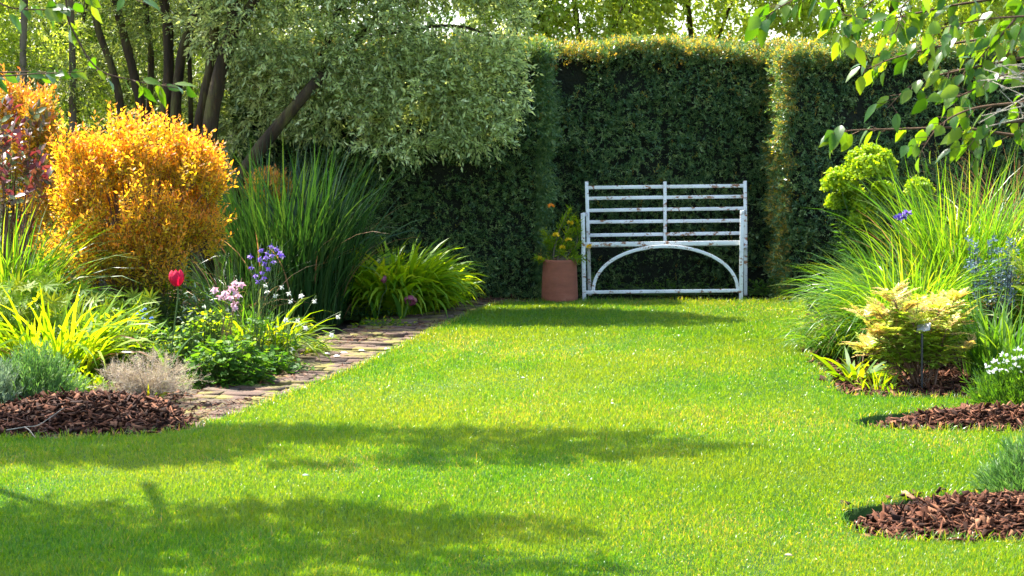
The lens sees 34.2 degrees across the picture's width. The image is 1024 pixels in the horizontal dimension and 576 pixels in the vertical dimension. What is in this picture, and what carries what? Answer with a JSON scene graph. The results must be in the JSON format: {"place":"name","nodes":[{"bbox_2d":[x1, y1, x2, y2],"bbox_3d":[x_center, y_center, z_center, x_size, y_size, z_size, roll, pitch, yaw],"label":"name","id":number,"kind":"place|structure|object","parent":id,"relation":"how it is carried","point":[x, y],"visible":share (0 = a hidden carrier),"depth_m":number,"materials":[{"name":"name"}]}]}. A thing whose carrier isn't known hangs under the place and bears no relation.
{"place":"outdoors","nodes":[
{"label":"outdoors","id":0,"kind":"place"},
{"bbox_2d":[0,190,143,324],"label":"ornamental grass","id":1,"kind":"object","parent":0,"point":[5,270],"depth_m":9.78,"materials":[{"name":"green plant"}]},
{"bbox_2d":[168,223,318,330],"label":"ornamental grass","id":2,"kind":"object","parent":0,"point":[229,278],"depth_m":10.95,"materials":[{"name":"green plant"}]},
{"bbox_2d":[35,296,525,438],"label":"path","id":3,"kind":"structure","parent":0,"point":[315,361],"depth_m":9.61,"materials":[{"name":"stone"}]},
{"bbox_2d":[55,293,536,435],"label":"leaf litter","id":4,"kind":"object","parent":3,"relation":"on","point":[247,399],"visible":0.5,"depth_m":8.52,"materials":[{"name":"brown plant"}]},
{"bbox_2d":[259,279,341,363],"bbox_3d":[-1.198,0.208,9.326,0.511,0.510,0.264,0,5,0],"label":"columbine","id":5,"kind":"object","parent":3,"relation":"on","point":[294,343],"visible":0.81,"depth_m":9.31,"materials":[{"name":"white plant"}]},
{"bbox_2d":[287,358,314,370],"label":"alchemilla plant","id":6,"kind":"object","parent":3,"relation":"on","point":[302,366],"visible":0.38,"depth_m":9.16,"materials":[{"name":"green plant"}]},
{"bbox_2d":[351,315,416,327],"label":"alchemilla plant","id":7,"kind":"object","parent":3,"relation":"on","point":[374,323],"visible":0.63,"depth_m":11.24,"materials":[{"name":"green plant"}]},
{"bbox_2d":[463,281,477,298],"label":"geranium plant","id":8,"kind":"object","parent":3,"relation":"on","point":[471,296],"visible":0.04,"depth_m":12.87,"materials":[{"name":"green plant"}]},
{"bbox_2d":[198,128,426,328],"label":"ornamental grass","id":9,"kind":"object","parent":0,"point":[314,251],"depth_m":11.23,"materials":[{"name":"green plant"}]},
{"bbox_2d":[0,134,841,389],"bbox_3d":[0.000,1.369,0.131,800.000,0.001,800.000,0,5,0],"label":"ground","id":10,"kind":"structure","parent":0,"point":[344,324],"depth_m":13.37,"materials":[{"name":"soil"}]},
{"bbox_2d":[0,93,54,279],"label":"purple leaved shrub","id":11,"kind":"object","parent":10,"relation":"on","point":[32,171],"visible":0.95,"depth_m":9.89,"materials":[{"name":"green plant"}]},
{"bbox_2d":[0,63,69,272],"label":"orange shrub","id":12,"kind":"object","parent":10,"relation":"on","point":[26,99],"visible":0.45,"depth_m":10.83,"materials":[{"name":"red plant"}]},
{"bbox_2d":[0,269,72,339],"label":"lupin plant","id":13,"kind":"object","parent":10,"relation":"on","point":[49,300],"visible":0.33,"depth_m":9.00,"materials":[{"name":"green plant"}]},
{"bbox_2d":[0,292,81,373],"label":"daylily plant","id":14,"kind":"object","parent":10,"relation":"on","point":[32,305],"visible":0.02,"depth_m":8.99,"materials":[{"name":"green plant"}]},
{"bbox_2d":[0,336,91,401],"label":"lavender bush","id":15,"kind":"object","parent":10,"relation":"on","point":[45,369],"visible":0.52,"depth_m":7.69,"materials":[{"name":"green plant"}]},
{"bbox_2d":[0,0,125,301],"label":"tree","id":16,"kind":"object","parent":10,"relation":"on","point":[23,45],"visible":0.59,"depth_m":13.07,"materials":[{"name":"green plant"}]},
{"bbox_2d":[6,264,125,345],"bbox_3d":[-2.453,0.173,9.233,0.693,0.599,0.348,0,5,0],"label":"lupin plant","id":17,"kind":"object","parent":10,"relation":"on","point":[36,276],"visible":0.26,"depth_m":9.32,"materials":[{"name":"green plant"}]},
{"bbox_2d":[0,277,160,381],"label":"daylily plant","id":18,"kind":"object","parent":10,"relation":"on","point":[83,354],"visible":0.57,"depth_m":8.76,"materials":[{"name":"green plant"}]},
{"bbox_2d":[52,278,112,323],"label":"geranium plant","id":19,"kind":"object","parent":10,"relation":"on","point":[83,301],"visible":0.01,"depth_m":10.34,"materials":[{"name":"green plant"}]},
{"bbox_2d":[1,0,170,138],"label":"tree","id":20,"kind":"object","parent":10,"relation":"on","point":[56,77],"visible":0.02,"depth_m":18.39,"materials":[{"name":"green plant"}]},
{"bbox_2d":[0,0,183,276],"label":"tree","id":21,"kind":"object","parent":10,"relation":"on","point":[90,37],"visible":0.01,"depth_m":15.03,"materials":[{"name":"green plant"}]},
{"bbox_2d":[0,0,196,107],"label":"overhanging tree","id":22,"kind":"object","parent":10,"relation":"on","point":[58,12],"visible":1,"depth_m":4.70,"materials":[{"name":"green plant"}]},
{"bbox_2d":[0,0,199,287],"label":"tree","id":23,"kind":"object","parent":10,"relation":"on","point":[85,5],"visible":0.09,"depth_m":14.02,"materials":[{"name":"green plant"}]},
{"bbox_2d":[0,379,202,438],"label":"bark mulch","id":24,"kind":"object","parent":10,"relation":"on","point":[102,411],"visible":0.71,"depth_m":7.35,"materials":[{"name":"brown wood"}]},
{"bbox_2d":[0,351,45,403],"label":"lavender bush","id":25,"kind":"object","parent":24,"relation":"on","point":[5,380],"visible":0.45,"depth_m":7.58,"materials":[{"name":"green plant"}]},
{"bbox_2d":[6,408,62,436],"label":"twig","id":26,"kind":"object","parent":24,"relation":"on","point":[32,426],"visible":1,"depth_m":7.03,"materials":[{"name":"grey wood"}]},
{"bbox_2d":[59,364,116,391],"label":"ground cover plant","id":27,"kind":"object","parent":24,"relation":"on","point":[98,381],"visible":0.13,"depth_m":8.23,"materials":[{"name":"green plant"}]},
{"bbox_2d":[90,345,213,399],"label":"dry dwarf shrub","id":28,"kind":"object","parent":24,"relation":"on","point":[162,378],"visible":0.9,"depth_m":8.01,"materials":[{"name":"brown plant"}]},
{"bbox_2d":[142,382,177,401],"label":"ornamental grass","id":29,"kind":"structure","parent":24,"relation":"on","point":[148,393],"depth_m":7.98,"materials":[{"name":"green plant"}]},
{"bbox_2d":[1,0,219,234],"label":"tree","id":30,"kind":"object","parent":10,"relation":"on","point":[109,55],"visible":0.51,"depth_m":12.93,"materials":[{"name":"green plant"}]},
{"bbox_2d":[57,304,183,378],"bbox_3d":[-2.151,0.314,9.172,0.858,0.467,0.543,0,5,0],"label":"daylily plant","id":31,"kind":"object","parent":10,"relation":"on","point":[126,358],"visible":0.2,"depth_m":9.12,"materials":[{"name":"green plant"}]},
{"bbox_2d":[55,301,185,372],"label":"daylily plant","id":32,"kind":"object","parent":10,"relation":"on","point":[130,322],"visible":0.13,"depth_m":9.16,"materials":[{"name":"green plant"}]},
{"bbox_2d":[81,286,160,336],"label":"lupin plant","id":33,"kind":"object","parent":10,"relation":"on","point":[140,299],"visible":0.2,"depth_m":9.79,"materials":[{"name":"green plant"}]},
{"bbox_2d":[28,101,238,314],"bbox_3d":[-2.334,-0.391,10.394,1.220,1.563,0.907,1,6,11],"label":"golden shrub","id":34,"kind":"object","parent":10,"relation":"on","point":[130,162],"visible":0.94,"depth_m":10.25,"materials":[{"name":"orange plant"}]},
{"bbox_2d":[131,308,153,350],"bbox_3d":[-2.107,0.284,9.398,0.180,0.344,0.152,-2,6,-17],"label":"forget me not","id":35,"kind":"object","parent":10,"relation":"on","point":[143,318],"visible":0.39,"depth_m":9.43,"materials":[{"name":"blue plant"}]},
{"bbox_2d":[107,293,184,353],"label":"geranium plant","id":36,"kind":"object","parent":10,"relation":"on","point":[164,325],"visible":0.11,"depth_m":9.89,"materials":[{"name":"green plant"}]},
{"bbox_2d":[0,0,295,284],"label":"tree","id":37,"kind":"object","parent":10,"relation":"on","point":[118,40],"visible":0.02,"depth_m":14.58,"materials":[{"name":"green plant"}]},
{"bbox_2d":[100,267,234,343],"bbox_3d":[-2.201,0.128,10.378,1.067,0.549,0.488,0,5,0],"label":"geranium plant","id":38,"kind":"object","parent":10,"relation":"on","point":[163,308],"visible":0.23,"depth_m":10.34,"materials":[{"name":"green plant"}]},
{"bbox_2d":[151,269,192,371],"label":"tulip","id":39,"kind":"object","parent":10,"relation":"on","point":[176,278],"visible":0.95,"depth_m":8.83,"materials":[{"name":"red plant"}]},
{"bbox_2d":[131,321,217,377],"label":"geranium plant","id":40,"kind":"object","parent":10,"relation":"on","point":[189,352],"visible":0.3,"depth_m":9.13,"materials":[{"name":"green plant"}]},
{"bbox_2d":[100,0,252,309],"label":"tree","id":41,"kind":"object","parent":10,"relation":"on","point":[174,99],"visible":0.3,"depth_m":12.60,"materials":[{"name":"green plant"}]},
{"bbox_2d":[167,282,241,351],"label":"silver leaved plant","id":42,"kind":"object","parent":10,"relation":"on","point":[203,307],"visible":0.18,"depth_m":9.91,"materials":[{"name":"grey plant"}]},
{"bbox_2d":[37,0,375,144],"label":"tree","id":43,"kind":"object","parent":10,"relation":"on","point":[200,55],"visible":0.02,"depth_m":16.96,"materials":[{"name":"green plant"}]},
{"bbox_2d":[99,0,319,283],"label":"tree","id":44,"kind":"object","parent":10,"relation":"on","point":[129,93],"visible":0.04,"depth_m":14.04,"materials":[{"name":"green plant"}]},
{"bbox_2d":[173,306,246,371],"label":"alchemilla plant","id":45,"kind":"object","parent":10,"relation":"on","point":[206,329],"visible":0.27,"depth_m":9.25,"materials":[{"name":"green plant"}]},
{"bbox_2d":[175,334,275,388],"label":"geranium plant","id":46,"kind":"object","parent":10,"relation":"on","point":[225,364],"visible":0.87,"depth_m":8.60,"materials":[{"name":"green plant"}]},
{"bbox_2d":[211,277,245,352],"bbox_3d":[-1.499,0.225,8.904,0.181,0.556,0.238,-4,7,-37],"label":"columbine","id":47,"kind":"object","parent":10,"relation":"on","point":[241,284],"visible":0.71,"depth_m":8.89,"materials":[{"name":"pink plant"}]},
{"bbox_2d":[203,290,289,342],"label":"daylily plant","id":48,"kind":"object","parent":10,"relation":"on","point":[237,316],"visible":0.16,"depth_m":9.77,"materials":[{"name":"green plant"}]},
{"bbox_2d":[240,241,284,360],"bbox_3d":[-1.398,0.096,9.271,0.311,0.742,0.256,0,5,0],"label":"columbine","id":49,"kind":"object","parent":10,"relation":"on","point":[256,320],"visible":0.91,"depth_m":9.26,"materials":[{"name":"green plant"}]},
{"bbox_2d":[228,317,296,367],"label":"alchemilla plant","id":50,"kind":"object","parent":10,"relation":"on","point":[254,336],"visible":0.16,"depth_m":9.46,"materials":[{"name":"green plant"}]},
{"bbox_2d":[241,163,292,221],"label":"orange shrub","id":51,"kind":"object","parent":10,"relation":"on","point":[275,175],"visible":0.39,"depth_m":11.83,"materials":[{"name":"red plant"}]},
{"bbox_2d":[199,288,346,364],"bbox_3d":[-1.465,0.237,9.685,1.036,0.500,1.051,0,5,0],"label":"daylily plant","id":52,"kind":"object","parent":10,"relation":"on","point":[303,337],"visible":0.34,"depth_m":9.57,"materials":[{"name":"green plant"}]},
{"bbox_2d":[246,343,300,374],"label":"geranium plant","id":53,"kind":"object","parent":10,"relation":"on","point":[282,363],"visible":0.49,"depth_m":9.02,"materials":[{"name":"green plant"}]},
{"bbox_2d":[301,333,344,354],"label":"ornamental grass","id":54,"kind":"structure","parent":10,"relation":"on","point":[318,346],"depth_m":9.89,"materials":[{"name":"green plant"}]},
{"bbox_2d":[157,0,547,313],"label":"variegated tree","id":55,"kind":"object","parent":10,"relation":"on","point":[456,108],"visible":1,"depth_m":12.06,"materials":[{"name":"green plant"}]},
{"bbox_2d":[343,298,398,322],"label":"geranium plant","id":56,"kind":"object","parent":10,"relation":"on","point":[360,316],"visible":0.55,"depth_m":11.72,"materials":[{"name":"green plant"}]},
{"bbox_2d":[364,275,392,319],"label":"tulip","id":57,"kind":"object","parent":10,"relation":"on","point":[383,280],"visible":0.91,"depth_m":11.54,"materials":[{"name":"green plant"}]},
{"bbox_2d":[203,32,567,300],"bbox_3d":[-0.999,-0.944,13.412,2.869,2.261,1.308,0,5,0],"label":"hedge","id":58,"kind":"object","parent":10,"relation":"on","point":[495,216],"visible":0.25,"depth_m":13.05,"materials":[{"name":"green plant"}]},
{"bbox_2d":[391,289,418,318],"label":"tulip","id":59,"kind":"object","parent":10,"relation":"on","point":[411,300],"visible":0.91,"depth_m":11.54,"materials":[{"name":"green plant"}]},
{"bbox_2d":[334,232,489,317],"bbox_3d":[-0.886,-0.084,11.976,1.491,0.590,1.462,0,5,0],"label":"daylily plant","id":60,"kind":"object","parent":10,"relation":"on","point":[435,279],"visible":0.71,"depth_m":11.72,"materials":[{"name":"green plant"}]},
{"bbox_2d":[272,0,570,40],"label":"tree","id":61,"kind":"object","parent":10,"relation":"on","point":[446,18],"visible":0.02,"depth_m":17.73,"materials":[{"name":"green plant"}]},
{"bbox_2d":[402,256,484,314],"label":"daylily plant","id":62,"kind":"object","parent":10,"relation":"on","point":[452,302],"visible":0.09,"depth_m":12.14,"materials":[{"name":"green plant"}]},
{"bbox_2d":[450,0,699,45],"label":"tree","id":63,"kind":"object","parent":10,"relation":"on","point":[589,25],"visible":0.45,"depth_m":16.90,"materials":[{"name":"green plant"}]},
{"bbox_2d":[581,181,746,299],"bbox_3d":[1.189,-0.369,12.855,1.334,0.904,0.466,0,5,0],"label":"garden bench","id":64,"kind":"object","parent":10,"relation":"on","point":[741,242],"visible":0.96,"depth_m":13.04,"materials":[{"name":"white paint"}]},
{"bbox_2d":[599,278,733,295],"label":"weed","id":65,"kind":"object","parent":10,"relation":"on","point":[663,288],"visible":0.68,"depth_m":13.35,"materials":[{"name":"green plant"}]},
{"bbox_2d":[518,31,829,297],"bbox_3d":[1.284,-0.987,13.681,2.718,2.245,0.955,0,5,0],"label":"hedge","id":66,"kind":"object","parent":10,"relation":"on","point":[675,109],"visible":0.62,"depth_m":13.44,"materials":[{"name":"green plant"}]},
{"bbox_2d":[593,0,781,47],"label":"tree","id":67,"kind":"object","parent":10,"relation":"on","point":[718,26],"visible":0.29,"depth_m":18.05,"materials":[{"name":"green plant"}]},
{"bbox_2d":[743,278,781,296],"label":"weed","id":68,"kind":"object","parent":10,"relation":"on","point":[763,290],"visible":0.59,"depth_m":13.35,"materials":[{"name":"green plant"}]},
{"bbox_2d":[819,142,935,282],"bbox_3d":[2.561,-0.381,11.572,0.815,1.278,0.470,3,6,28],"label":"euphorbia","id":69,"kind":"object","parent":10,"relation":"on","point":[833,180],"visible":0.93,"depth_m":11.56,"materials":[{"name":"green plant"}]},
{"bbox_2d":[743,0,1023,49],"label":"tree","id":70,"kind":"object","parent":10,"relation":"on","point":[801,27],"visible":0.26,"depth_m":16.58,"materials":[{"name":"green plant"}]},
{"bbox_2d":[744,0,1023,177],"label":"overhanging tree","id":71,"kind":"object","parent":10,"relation":"on","point":[907,27],"visible":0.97,"depth_m":4.87,"materials":[{"name":"green plant"}]},
{"bbox_2d":[758,245,1016,366],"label":"ornamental grass","id":72,"kind":"object","parent":10,"relation":"on","point":[835,303],"depth_m":9.62,"materials":[{"name":"green plant"}]},
{"bbox_2d":[753,36,1023,302],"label":"hedge","id":73,"kind":"object","parent":10,"relation":"on","point":[814,99],"visible":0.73,"depth_m":12.95,"materials":[{"name":"green plant"}]},
{"bbox_2d":[801,330,1023,398],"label":"bark mulch","id":74,"kind":"object","parent":10,"relation":"on","point":[949,379],"visible":0.21,"depth_m":8.80,"materials":[{"name":"brown wood"}]},
{"bbox_2d":[804,346,899,380],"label":"daylily plant","id":75,"kind":"object","parent":74,"relation":"on","point":[851,368],"visible":0.81,"depth_m":8.93,"materials":[{"name":"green plant"}]},
{"bbox_2d":[840,363,905,393],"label":"ornamental grass","id":76,"kind":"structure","parent":74,"relation":"on","point":[878,380],"depth_m":8.57,"materials":[{"name":"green plant"}]},
{"bbox_2d":[893,210,912,276],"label":"iris plant","id":77,"kind":"object","parent":74,"relation":"on","point":[899,216],"visible":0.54,"depth_m":9.70,"materials":[{"name":"purple plant"}]},
{"bbox_2d":[792,217,1023,348],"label":"ornamental grass","id":78,"kind":"object","parent":74,"relation":"on","point":[926,281],"depth_m":10.00,"materials":[{"name":"green plant"}]},
{"bbox_2d":[842,279,981,388],"bbox_3d":[2.113,0.231,8.740,0.754,0.581,0.551,-2,6,-18],"label":"false spiraea","id":79,"kind":"object","parent":74,"relation":"on","point":[901,345],"visible":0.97,"depth_m":8.67,"materials":[{"name":"yellow plant"}]},
{"bbox_2d":[801,136,1023,339],"bbox_3d":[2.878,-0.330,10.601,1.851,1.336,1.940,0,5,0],"label":"ornamental grass","id":80,"kind":"object","parent":74,"relation":"on","point":[922,224],"depth_m":10.37,"materials":[{"name":"green plant"}]},
{"bbox_2d":[916,323,930,390],"bbox_3d":[2.111,0.371,8.550,0.081,0.391,0.037,4,7,37],"label":"plant label","id":81,"kind":"object","parent":74,"relation":"on","point":[926,327],"visible":0.79,"depth_m":8.55,"materials":[{"name":"silver metal"}]},
{"bbox_2d":[925,282,1023,379],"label":"daylily plant","id":82,"kind":"object","parent":74,"relation":"on","point":[986,339],"visible":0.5,"depth_m":8.82,"materials":[{"name":"green plant"}]},
{"bbox_2d":[955,342,1023,406],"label":"candytuft plant","id":83,"kind":"object","parent":74,"relation":"on","point":[1004,383],"visible":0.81,"depth_m":7.74,"materials":[{"name":"green plant"}]},
{"bbox_2d":[963,235,1021,349],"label":"baptisia plant","id":84,"kind":"object","parent":74,"relation":"on","point":[972,263],"visible":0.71,"depth_m":9.80,"materials":[{"name":"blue plant"}]},
{"bbox_2d":[1007,226,1023,316],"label":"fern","id":85,"kind":"object","parent":74,"relation":"on","point":[1020,288],"visible":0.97,"depth_m":9.28,"materials":[{"name":"green plant"}]},
{"bbox_2d":[840,487,1023,543],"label":"bark mulch","id":86,"kind":"object","parent":10,"relation":"on","point":[985,512],"visible":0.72,"depth_m":5.50,"materials":[{"name":"brown wood"}]},
{"bbox_2d":[965,426,1023,493],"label":"lavender bush","id":87,"kind":"object","parent":86,"relation":"on","point":[1008,474],"visible":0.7,"depth_m":5.85,"materials":[{"name":"green plant"}]},
{"bbox_2d":[865,400,1023,432],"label":"bark mulch","id":88,"kind":"object","parent":10,"relation":"on","point":[966,415],"visible":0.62,"depth_m":7.38,"materials":[{"name":"brown wood"}]},
{"bbox_2d":[893,137,1023,252],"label":"sedge","id":89,"kind":"object","parent":10,"relation":"on","point":[981,194],"visible":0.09,"depth_m":12.51,"materials":[{"name":"green plant"}]},
{"bbox_2d":[915,0,1021,41],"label":"tree","id":90,"kind":"object","parent":10,"relation":"on","point":[966,19],"visible":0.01,"depth_m":17.94,"materials":[{"name":"green plant"}]},
{"bbox_2d":[977,60,1023,127],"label":"bare shrub","id":91,"kind":"object","parent":10,"relation":"on","point":[1019,76],"visible":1,"depth_m":4.24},
{"bbox_2d":[5,0,1017,132],"label":"sky","id":92,"kind":"structure","parent":0,"point":[457,21],"materials":[{"name":"white"}]},
{"bbox_2d":[0,295,1023,575],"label":"lawn","id":93,"kind":"structure","parent":0,"point":[862,511],"depth_m":6.26,"materials":[{"name":"green plant"}]},
{"bbox_2d":[541,258,577,302],"bbox_3d":[0.361,-0.056,12.602,0.279,0.328,0.278,0,5,0],"label":"chimney pot planter","id":94,"kind":"object","parent":93,"relation":"on","point":[559,281],"visible":0.84,"depth_m":12.49,"materials":[{"name":"ceramic"}]},
{"bbox_2d":[532,203,591,265],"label":"wallflower","id":95,"kind":"object","parent":94,"relation":"on","point":[563,241],"visible":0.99,"depth_m":12.55,"materials":[{"name":"green plant"}]},
{"bbox_2d":[817,255,894,320],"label":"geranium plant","id":96,"kind":"object","parent":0,"point":[854,279],"visible":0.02,"depth_m":11.04,"materials":[{"name":"green plant"}]}
]}

